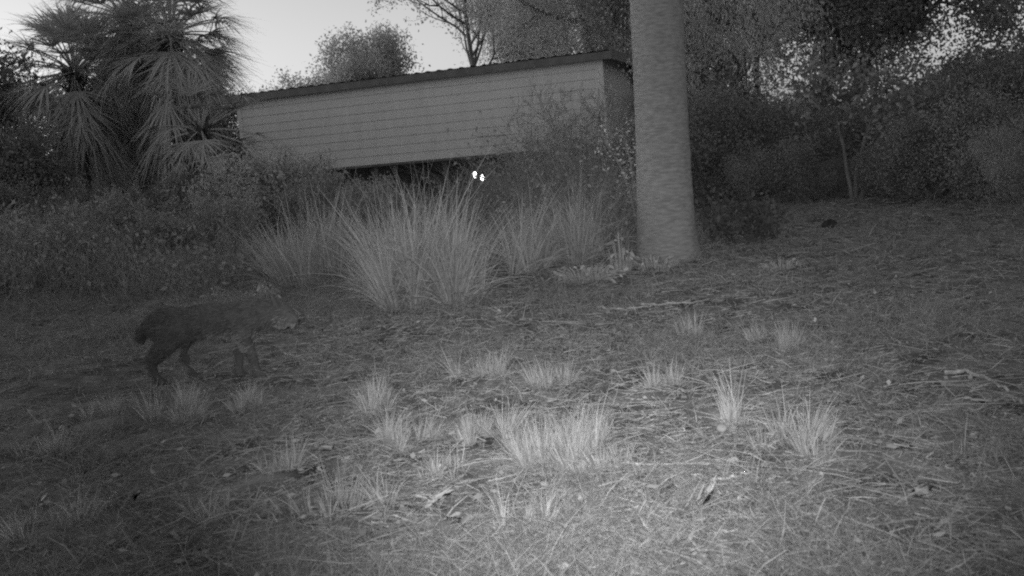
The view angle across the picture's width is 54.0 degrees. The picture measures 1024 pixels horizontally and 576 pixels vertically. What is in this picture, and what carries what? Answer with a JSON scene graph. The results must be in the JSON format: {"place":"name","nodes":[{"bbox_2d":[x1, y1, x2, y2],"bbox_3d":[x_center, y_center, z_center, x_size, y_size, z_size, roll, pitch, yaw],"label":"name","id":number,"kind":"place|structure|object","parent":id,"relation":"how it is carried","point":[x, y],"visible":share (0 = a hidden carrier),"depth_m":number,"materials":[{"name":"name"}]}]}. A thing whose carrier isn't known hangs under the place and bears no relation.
{"place":"outdoors","nodes":[
{"label":"outdoors","id":0,"kind":"place"},
{"bbox_2d":[172,74,268,178],"bbox_3d":[-8.567,-4.498,30.469,4.379,4.368,3.802,-6,8,-5],"label":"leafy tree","id":1,"kind":"object","parent":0,"point":[235,135],"visible":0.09,"depth_m":29.80,"materials":[{"name":"grey plant"}]},
{"bbox_2d":[0,170,1023,575],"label":"ground","id":2,"kind":"structure","parent":0,"point":[456,388],"depth_m":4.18,"materials":[{"name":"grey plant"}]},
{"bbox_2d":[0,27,59,145],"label":"leafy tree","id":3,"kind":"object","parent":2,"relation":"on","point":[9,84],"visible":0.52,"depth_m":20.65,"materials":[{"name":"grey plant"}]},
{"bbox_2d":[0,205,62,259],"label":"tall weed","id":4,"kind":"object","parent":2,"relation":"on","point":[10,217],"visible":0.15,"depth_m":11.93,"materials":[{"name":"grey plant"}]},
{"bbox_2d":[0,120,67,200],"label":"thicket bush","id":5,"kind":"object","parent":2,"relation":"on","point":[21,160],"visible":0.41,"depth_m":17.36,"materials":[{"name":"grey plant"}]},
{"bbox_2d":[0,66,67,207],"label":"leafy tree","id":6,"kind":"object","parent":2,"relation":"on","point":[13,109],"visible":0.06,"depth_m":20.80,"materials":[{"name":"grey plant"}]},
{"bbox_2d":[0,172,74,233],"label":"thicket bush","id":7,"kind":"object","parent":2,"relation":"on","point":[9,196],"visible":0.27,"depth_m":14.65,"materials":[{"name":"grey plant"}]},
{"bbox_2d":[0,104,100,232],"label":"bush","id":8,"kind":"object","parent":2,"relation":"on","point":[54,167],"visible":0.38,"depth_m":17.81,"materials":[{"name":"grey plant"}]},
{"bbox_2d":[1,422,101,467],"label":"grass tuft","id":9,"kind":"object","parent":2,"relation":"on","point":[47,444],"visible":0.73,"depth_m":3.78,"materials":[{"name":"plant"}]},
{"bbox_2d":[19,221,98,273],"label":"tall weed","id":10,"kind":"object","parent":2,"relation":"on","point":[47,239],"visible":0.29,"depth_m":10.86,"materials":[{"name":"grey plant"}]},
{"bbox_2d":[0,469,121,551],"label":"grass tuft","id":11,"kind":"object","parent":2,"relation":"on","point":[22,529],"visible":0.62,"depth_m":2.98,"materials":[{"name":"plant"}]},
{"bbox_2d":[28,181,110,232],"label":"thicket bush","id":12,"kind":"object","parent":2,"relation":"on","point":[81,192],"visible":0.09,"depth_m":17.18,"materials":[{"name":"grey plant"}]},
{"bbox_2d":[0,0,153,202],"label":"palm tree","id":13,"kind":"object","parent":2,"relation":"on","point":[99,138],"visible":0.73,"depth_m":19.72,"materials":[{"name":"grey plant"}]},
{"bbox_2d":[46,184,159,251],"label":"tall weed","id":14,"kind":"object","parent":2,"relation":"on","point":[118,199],"visible":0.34,"depth_m":12.11,"materials":[{"name":"grey plant"}]},
{"bbox_2d":[73,386,135,424],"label":"grass tuft","id":15,"kind":"object","parent":2,"relation":"on","point":[113,408],"visible":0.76,"depth_m":4.31,"materials":[{"name":"plant"}]},
{"bbox_2d":[47,74,174,203],"bbox_3d":[-8.725,-2.593,22.167,3.327,5.061,3.230,1,10,38],"label":"palm tree","id":16,"kind":"object","parent":2,"relation":"on","point":[124,154],"visible":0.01,"depth_m":21.75,"materials":[{"name":"grey plant"}]},
{"bbox_2d":[29,0,204,207],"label":"palm tree","id":17,"kind":"object","parent":2,"relation":"on","point":[135,149],"visible":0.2,"depth_m":20.79,"materials":[{"name":"grey plant"}]},
{"bbox_2d":[75,185,162,220],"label":"thicket bush","id":18,"kind":"object","parent":2,"relation":"on","point":[135,195],"visible":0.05,"depth_m":16.43,"materials":[{"name":"grey plant"}]},
{"bbox_2d":[99,206,192,266],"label":"tall weed","id":19,"kind":"object","parent":2,"relation":"on","point":[157,229],"visible":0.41,"depth_m":11.14,"materials":[{"name":"grey plant"}]},
{"bbox_2d":[110,377,224,434],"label":"grass tuft","id":20,"kind":"object","parent":2,"relation":"on","point":[189,409],"visible":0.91,"depth_m":4.22,"materials":[{"name":"plant"}]},
{"bbox_2d":[66,0,270,210],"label":"palm tree","id":21,"kind":"object","parent":2,"relation":"on","point":[167,54],"visible":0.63,"depth_m":18.62,"materials":[{"name":"grey plant"}]},
{"bbox_2d":[136,224,217,281],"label":"tall grass","id":22,"kind":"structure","parent":2,"relation":"on","point":[179,262],"depth_m":10.13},
{"bbox_2d":[138,195,219,251],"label":"tall weed","id":23,"kind":"object","parent":2,"relation":"on","point":[173,205],"visible":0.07,"depth_m":11.96,"materials":[{"name":"grey plant"}]},
{"bbox_2d":[132,161,235,220],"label":"thicket bush","id":24,"kind":"object","parent":2,"relation":"on","point":[183,194],"visible":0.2,"depth_m":16.93,"materials":[{"name":"grey plant"}]},
{"bbox_2d":[129,63,287,197],"bbox_3d":[-5.562,-2.190,18.464,3.121,4.016,2.860,-8,8,-24],"label":"palm tree","id":25,"kind":"object","parent":2,"relation":"on","point":[200,144],"visible":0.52,"depth_m":18.03,"materials":[{"name":"grey plant"}]},
{"bbox_2d":[151,191,272,262],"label":"tall weed","id":26,"kind":"object","parent":2,"relation":"on","point":[223,215],"visible":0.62,"depth_m":10.80,"materials":[{"name":"grey plant"}]},
{"bbox_2d":[133,290,300,386],"bbox_3d":[-1.456,0.255,4.973,0.856,0.433,0.248,-5,8,3],"label":"wild animal","id":27,"kind":"object","parent":2,"relation":"on","point":[170,330],"visible":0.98,"depth_m":4.90},
{"bbox_2d":[160,485,276,530],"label":"grass tuft","id":28,"kind":"object","parent":2,"relation":"on","point":[206,510],"visible":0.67,"depth_m":2.98,"materials":[{"name":"plant"}]},
{"bbox_2d":[174,216,285,275],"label":"tall grass","id":29,"kind":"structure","parent":2,"relation":"on","point":[237,249],"depth_m":10.32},
{"bbox_2d":[179,175,285,245],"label":"leafy shrub","id":30,"kind":"object","parent":2,"relation":"on","point":[235,193],"visible":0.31,"depth_m":12.54,"materials":[{"name":"grey plant"}]},
{"bbox_2d":[207,372,288,416],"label":"grass tuft","id":31,"kind":"object","parent":2,"relation":"on","point":[249,398],"visible":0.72,"depth_m":4.37,"materials":[{"name":"plant"}]},
{"bbox_2d":[244,281,280,297],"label":"broadleaf weed","id":32,"kind":"object","parent":2,"relation":"on","point":[263,288],"visible":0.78,"depth_m":8.12,"materials":[{"name":"grey plant"}]},
{"bbox_2d":[181,138,347,236],"bbox_3d":[-3.227,-1.252,13.330,2.048,1.550,1.989,-5,8,3],"label":"leafy shrub","id":33,"kind":"object","parent":2,"relation":"on","point":[257,170],"visible":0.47,"depth_m":13.05,"materials":[{"name":"grey plant"}]},
{"bbox_2d":[242,426,327,477],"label":"grass tuft","id":34,"kind":"object","parent":2,"relation":"on","point":[287,464],"visible":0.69,"depth_m":3.40,"materials":[{"name":"plant"}]},
{"bbox_2d":[202,156,383,289],"bbox_3d":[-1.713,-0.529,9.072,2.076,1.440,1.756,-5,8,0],"label":"tall grass","id":35,"kind":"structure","parent":2,"relation":"on","point":[324,253],"depth_m":8.90,"materials":[{"name":"plant"}]},
{"bbox_2d":[267,166,369,238],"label":"bush","id":36,"kind":"object","parent":2,"relation":"on","point":[294,196],"visible":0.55,"depth_m":12.47,"materials":[{"name":"grey plant"}]},
{"bbox_2d":[255,450,400,526],"bbox_3d":[-0.572,0.605,2.996,0.530,0.217,0.398,-2,8,23],"label":"grass tuft","id":37,"kind":"object","parent":2,"relation":"on","point":[340,491],"visible":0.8,"depth_m":2.97,"materials":[{"name":"plant"}]},
{"bbox_2d":[259,40,408,90],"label":"broadleaf tree","id":38,"kind":"object","parent":2,"relation":"on","point":[311,81],"visible":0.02,"depth_m":44.13,"materials":[{"name":"grey plant"}]},
{"bbox_2d":[296,183,403,266],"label":"tall grass","id":39,"kind":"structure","parent":2,"relation":"on","point":[352,230],"depth_m":10.01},
{"bbox_2d":[0,96,717,301],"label":"undergrowth","id":40,"kind":"object","parent":2,"relation":"on","point":[129,262],"visible":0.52,"depth_m":10.60,"materials":[{"name":"plant"}]},
{"bbox_2d":[321,175,397,226],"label":"leafy shrub","id":41,"kind":"object","parent":2,"relation":"on","point":[356,179],"visible":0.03,"depth_m":13.70,"materials":[{"name":"grey plant"}]},
{"bbox_2d":[308,18,430,83],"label":"broadleaf tree","id":42,"kind":"object","parent":2,"relation":"on","point":[386,61],"visible":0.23,"depth_m":42.58,"materials":[{"name":"grey plant"}]},
{"bbox_2d":[323,362,416,420],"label":"grass tuft","id":43,"kind":"object","parent":2,"relation":"on","point":[375,399],"visible":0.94,"depth_m":4.16,"materials":[{"name":"plant"}]},
{"bbox_2d":[327,170,429,239],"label":"bush","id":44,"kind":"object","parent":2,"relation":"on","point":[379,193],"visible":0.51,"depth_m":11.73,"materials":[{"name":"grey plant"}]},
{"bbox_2d":[331,460,440,511],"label":"grass tuft","id":45,"kind":"object","parent":2,"relation":"on","point":[372,491],"visible":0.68,"depth_m":3.02,"materials":[{"name":"plant"}]},
{"bbox_2d":[349,397,455,454],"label":"grass tuft","id":46,"kind":"object","parent":2,"relation":"on","point":[390,432],"visible":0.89,"depth_m":3.65,"materials":[{"name":"plant"}]},
{"bbox_2d":[274,126,538,317],"bbox_3d":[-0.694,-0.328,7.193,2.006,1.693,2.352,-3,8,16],"label":"tall grass","id":47,"kind":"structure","parent":2,"relation":"on","point":[417,278],"depth_m":6.93,"materials":[{"name":"plant"}]},
{"bbox_2d":[224,49,635,201],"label":"metal shed","id":48,"kind":"structure","parent":2,"relation":"on","point":[351,121],"depth_m":25.36,"materials":[{"name":"paint"}]},
{"bbox_2d":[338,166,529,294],"bbox_3d":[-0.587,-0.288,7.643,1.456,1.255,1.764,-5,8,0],"label":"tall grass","id":49,"kind":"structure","parent":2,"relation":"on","point":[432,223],"depth_m":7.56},
{"bbox_2d":[399,438,472,489],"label":"grass tuft","id":50,"kind":"object","parent":2,"relation":"on","point":[434,468],"visible":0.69,"depth_m":3.26,"materials":[{"name":"plant"}]},
{"bbox_2d":[419,485,453,509],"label":"fallen leaf","id":51,"kind":"object","parent":2,"relation":"on","point":[440,496],"visible":0.96,"depth_m":2.95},
{"bbox_2d":[446,513,476,525],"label":"fallen leaf","id":52,"kind":"object","parent":2,"relation":"on","point":[461,519],"visible":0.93,"depth_m":2.72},
{"bbox_2d":[367,0,561,65],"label":"open tree","id":53,"kind":"object","parent":2,"relation":"on","point":[468,27],"visible":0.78,"depth_m":36.93,"materials":[{"name":"grey plant"}]},
{"bbox_2d":[432,338,524,379],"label":"grass tuft","id":54,"kind":"object","parent":2,"relation":"on","point":[487,366],"visible":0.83,"depth_m":4.53,"materials":[{"name":"plant"}]},
{"bbox_2d":[441,387,539,451],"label":"grass tuft","id":55,"kind":"object","parent":2,"relation":"on","point":[466,426],"visible":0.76,"depth_m":3.66,"materials":[{"name":"plant"}]},
{"bbox_2d":[0,181,1023,575],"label":"dry thatch","id":56,"kind":"object","parent":2,"relation":"on","point":[816,383],"visible":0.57,"depth_m":3.65,"materials":[{"name":"plant"}]},
{"bbox_2d":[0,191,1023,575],"bbox_3d":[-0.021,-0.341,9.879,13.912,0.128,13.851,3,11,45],"label":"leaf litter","id":57,"kind":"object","parent":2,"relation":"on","point":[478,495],"visible":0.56,"depth_m":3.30,"materials":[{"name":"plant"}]},
{"bbox_2d":[445,465,583,553],"bbox_3d":[0.008,0.591,2.688,0.401,0.212,0.410,-5,8,0],"label":"grass tuft","id":58,"kind":"object","parent":2,"relation":"on","point":[503,513],"visible":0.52,"depth_m":2.71,"materials":[{"name":"plant"}]},
{"bbox_2d":[447,0,604,64],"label":"broadleaf tree","id":59,"kind":"object","parent":2,"relation":"on","point":[505,59],"visible":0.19,"depth_m":42.16,"materials":[{"name":"grey plant"}]},
{"bbox_2d":[449,174,611,275],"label":"tall grass","id":60,"kind":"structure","parent":2,"relation":"on","point":[538,257],"depth_m":8.37,"materials":[{"name":"plant"}]},
{"bbox_2d":[448,0,628,62],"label":"broadleaf tree","id":61,"kind":"object","parent":2,"relation":"on","point":[527,10],"visible":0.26,"depth_m":33.23,"materials":[{"name":"grey plant"}]},
{"bbox_2d":[473,74,618,186],"bbox_3d":[0.674,-2.059,14.261,1.819,2.239,2.378,-2,8,23],"label":"shrub","id":62,"kind":"object","parent":2,"relation":"on","point":[554,123],"visible":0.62,"depth_m":14.20,"materials":[{"name":"grey plant"}]},
{"bbox_2d":[447,381,649,477],"bbox_3d":[0.112,0.466,3.310,0.711,0.285,0.551,-5,8,0],"label":"grass tuft","id":63,"kind":"object","parent":2,"relation":"on","point":[574,436],"visible":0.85,"depth_m":3.28,"materials":[{"name":"plant"}]},
{"bbox_2d":[504,344,592,392],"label":"grass tuft","id":64,"kind":"object","parent":2,"relation":"on","point":[534,377],"visible":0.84,"depth_m":4.27,"materials":[{"name":"plant"}]},
{"bbox_2d":[494,157,635,265],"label":"tall grass","id":65,"kind":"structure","parent":2,"relation":"on","point":[586,250],"depth_m":8.73,"materials":[{"name":"plant"}]},
{"bbox_2d":[548,261,628,284],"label":"broadleaf weed","id":66,"kind":"object","parent":2,"relation":"on","point":[588,273],"visible":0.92,"depth_m":7.35,"materials":[{"name":"grey plant"}]},
{"bbox_2d":[155,15,1023,194],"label":"woods","id":67,"kind":"object","parent":2,"relation":"on","point":[922,73],"visible":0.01,"depth_m":32.98,"materials":[{"name":"grey plant"}]},
{"bbox_2d":[566,440,642,482],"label":"grass tuft","id":68,"kind":"object","parent":2,"relation":"on","point":[592,463],"visible":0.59,"depth_m":3.12,"materials":[{"name":"plant"}]},
{"bbox_2d":[527,70,692,183],"bbox_3d":[1.337,-2.100,14.545,2.303,2.169,1.762,-8,8,-24],"label":"shrub","id":69,"kind":"object","parent":2,"relation":"on","point":[599,123],"visible":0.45,"depth_m":14.34,"materials":[{"name":"grey plant"}]},
{"bbox_2d":[586,125,636,232],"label":"leaning sapling","id":70,"kind":"object","parent":2,"relation":"on","point":[625,179],"visible":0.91,"depth_m":10.59,"materials":[{"name":"grey plant"}]},
{"bbox_2d":[601,231,639,272],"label":"broadleaf weed","id":71,"kind":"object","parent":2,"relation":"on","point":[622,263],"visible":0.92,"depth_m":7.69,"materials":[{"name":"grey plant"}]},
{"bbox_2d":[607,117,636,211],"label":"leaning sapling","id":72,"kind":"object","parent":2,"relation":"on","point":[630,159],"visible":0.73,"depth_m":10.85,"materials":[{"name":"grey plant"}]},
{"bbox_2d":[631,253,682,271],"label":"broadleaf weed","id":73,"kind":"object","parent":2,"relation":"on","point":[661,266],"visible":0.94,"depth_m":7.81,"materials":[{"name":"grey plant"}]},
{"bbox_2d":[628,356,690,392],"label":"grass tuft","id":74,"kind":"object","parent":2,"relation":"on","point":[671,377],"visible":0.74,"depth_m":4.16,"materials":[{"name":"plant"}]},
{"bbox_2d":[629,0,702,262],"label":"palm tree","id":75,"kind":"object","parent":2,"relation":"on","point":[665,214],"visible":0.94,"depth_m":8.15,"materials":[{"name":"plant"}]},
{"bbox_2d":[557,0,808,97],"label":"oak tree","id":76,"kind":"object","parent":2,"relation":"on","point":[610,15],"visible":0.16,"depth_m":29.62,"materials":[{"name":"grey plant"}]},
{"bbox_2d":[613,54,773,174],"bbox_3d":[4.601,-4.536,26.811,4.852,3.423,5.114,1,10,38],"label":"woodland tree","id":77,"kind":"object","parent":2,"relation":"on","point":[721,79],"visible":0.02,"depth_m":26.09,"materials":[{"name":"grey plant"}]},
{"bbox_2d":[672,300,716,340],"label":"grass tuft","id":78,"kind":"object","parent":2,"relation":"on","point":[690,328],"visible":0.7,"depth_m":5.22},
{"bbox_2d":[696,475,716,506],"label":"fallen leaf","id":79,"kind":"object","parent":2,"relation":"on","point":[709,489],"visible":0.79,"depth_m":2.74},
{"bbox_2d":[599,4,815,108],"bbox_3d":[6.900,-10.433,32.272,9.385,13.082,10.534,-8,8,-24],"label":"broadleaf tree","id":80,"kind":"object","parent":2,"relation":"on","point":[764,58],"visible":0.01,"depth_m":31.59,"materials":[{"name":"grey plant"}]},
{"bbox_2d":[623,66,808,201],"bbox_3d":[3.075,-2.350,15.687,3.230,2.162,3.065,-7,8,-17],"label":"bush","id":81,"kind":"object","parent":2,"relation":"on","point":[711,135],"visible":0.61,"depth_m":14.96,"materials":[{"name":"grey plant"}]},
{"bbox_2d":[695,358,771,436],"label":"grass tuft","id":82,"kind":"object","parent":2,"relation":"on","point":[730,410],"visible":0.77,"depth_m":3.43,"materials":[{"name":"plant"}]},
{"bbox_2d":[607,0,860,189],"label":"young tree","id":83,"kind":"object","parent":2,"relation":"on","point":[758,30],"visible":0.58,"depth_m":16.38,"materials":[{"name":"grey plant"}]},
{"bbox_2d":[695,185,793,243],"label":"bush","id":84,"kind":"object","parent":2,"relation":"on","point":[761,222],"visible":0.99,"depth_m":8.90,"materials":[{"name":"grey plant"}]},
{"bbox_2d":[737,317,778,344],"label":"grass tuft","id":85,"kind":"object","parent":2,"relation":"on","point":[757,331],"visible":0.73,"depth_m":5.08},
{"bbox_2d":[715,131,838,202],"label":"bush","id":86,"kind":"object","parent":2,"relation":"on","point":[786,168],"visible":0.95,"depth_m":13.38,"materials":[{"name":"grey plant"}]},
{"bbox_2d":[758,257,810,272],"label":"broadleaf weed","id":87,"kind":"object","parent":2,"relation":"on","point":[791,264],"visible":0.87,"depth_m":7.25,"materials":[{"name":"grey plant"}]},
{"bbox_2d":[754,314,816,351],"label":"grass tuft","id":88,"kind":"object","parent":2,"relation":"on","point":[786,337],"visible":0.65,"depth_m":4.76,"materials":[{"name":"plant"}]},
{"bbox_2d":[716,89,859,197],"bbox_3d":[4.145,-2.167,15.313,2.350,1.657,2.476,-3,8,15],"label":"bush","id":89,"kind":"object","parent":2,"relation":"on","point":[828,139],"visible":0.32,"depth_m":14.74,"materials":[{"name":"grey plant"}]},
{"bbox_2d":[739,381,862,456],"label":"grass tuft","id":90,"kind":"object","parent":2,"relation":"on","point":[808,421],"visible":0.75,"depth_m":3.20,"materials":[{"name":"plant"}]},
{"bbox_2d":[758,410,862,469],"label":"grass tuft","id":91,"kind":"object","parent":2,"relation":"on","point":[800,446],"visible":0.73,"depth_m":3.04,"materials":[{"name":"plant"}]},
{"bbox_2d":[757,33,961,198],"bbox_3d":[4.783,-2.291,13.345,2.497,2.225,2.253,-11,10,-40],"label":"tree","id":92,"kind":"object","parent":2,"relation":"on","point":[818,98],"visible":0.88,"depth_m":12.91,"materials":[{"name":"grey plant"}]},
{"bbox_2d":[820,102,908,182],"bbox_3d":[5.735,-2.430,16.581,2.247,1.585,2.368,-11,9,-36],"label":"woodland tree","id":93,"kind":"object","parent":2,"relation":"on","point":[852,145],"visible":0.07,"depth_m":16.24,"materials":[{"name":"grey plant"}]},
{"bbox_2d":[708,0,1023,110],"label":"oak tree","id":94,"kind":"object","parent":2,"relation":"on","point":[912,30],"visible":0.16,"depth_m":22.24,"materials":[{"name":"grey plant"}]},
{"bbox_2d":[731,0,1023,122],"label":"oak tree","id":95,"kind":"object","parent":2,"relation":"on","point":[848,14],"visible":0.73,"depth_m":18.60,"materials":[{"name":"grey plant"}]},
{"bbox_2d":[841,137,932,197],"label":"bush","id":96,"kind":"object","parent":2,"relation":"on","point":[863,157],"visible":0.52,"depth_m":12.78,"materials":[{"name":"grey plant"}]},
{"bbox_2d":[875,442,917,448],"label":"fallen leaf","id":97,"kind":"object","parent":2,"relation":"on","point":[897,445],"visible":1,"depth_m":2.98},
{"bbox_2d":[909,486,940,497],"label":"fallen leaf","id":98,"kind":"object","parent":2,"relation":"on","point":[920,492],"visible":1,"depth_m":2.61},
{"bbox_2d":[844,65,1013,184],"bbox_3d":[6.173,-2.328,14.586,2.691,1.801,2.554,-6,8,-9],"label":"woodland tree","id":99,"kind":"object","parent":2,"relation":"on","point":[942,95],"visible":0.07,"depth_m":14.26,"materials":[{"name":"grey plant"}]},
{"bbox_2d":[851,98,1022,200],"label":"bush","id":100,"kind":"object","parent":2,"relation":"on","point":[905,138],"visible":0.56,"depth_m":12.06,"materials":[{"name":"grey plant"}]},
{"bbox_2d":[897,44,1023,178],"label":"woodland tree","id":101,"kind":"object","parent":2,"relation":"on","point":[973,73],"visible":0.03,"depth_m":14.72,"materials":[{"name":"grey plant"}]},
{"bbox_2d":[907,73,1023,204],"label":"bush","id":102,"kind":"object","parent":2,"relation":"on","point":[984,112],"visible":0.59,"depth_m":11.12,"materials":[{"name":"grey plant"}]},
{"bbox_2d":[911,23,1023,177],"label":"woodland tree","id":103,"kind":"object","parent":2,"relation":"on","point":[1019,78],"visible":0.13,"depth_m":14.43,"materials":[{"name":"grey plant"}]},
{"bbox_2d":[920,30,1023,87],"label":"woodland tree","id":104,"kind":"object","parent":2,"relation":"on","point":[958,52],"visible":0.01,"depth_m":18.46,"materials":[{"name":"grey plant"}]},
{"bbox_2d":[943,369,1008,390],"bbox_3d":[1.800,0.350,3.831,0.094,0.026,0.378,-6,8,-11],"label":"stick","id":105,"kind":"object","parent":2,"relation":"on","point":[959,371],"visible":0.91,"depth_m":3.96,"materials":[{"name":"grey wood"}]},
{"bbox_2d":[961,96,1023,207],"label":"feathery bush","id":106,"kind":"object","parent":2,"relation":"on","point":[1007,172],"visible":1,"depth_m":9.48,"materials":[{"name":"grey plant"}]},
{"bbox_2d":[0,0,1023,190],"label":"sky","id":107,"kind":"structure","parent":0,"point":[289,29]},
{"bbox_2d":[963,395,999,405],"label":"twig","id":108,"kind":"object","parent":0,"point":[967,397],"visible":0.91,"depth_m":3.42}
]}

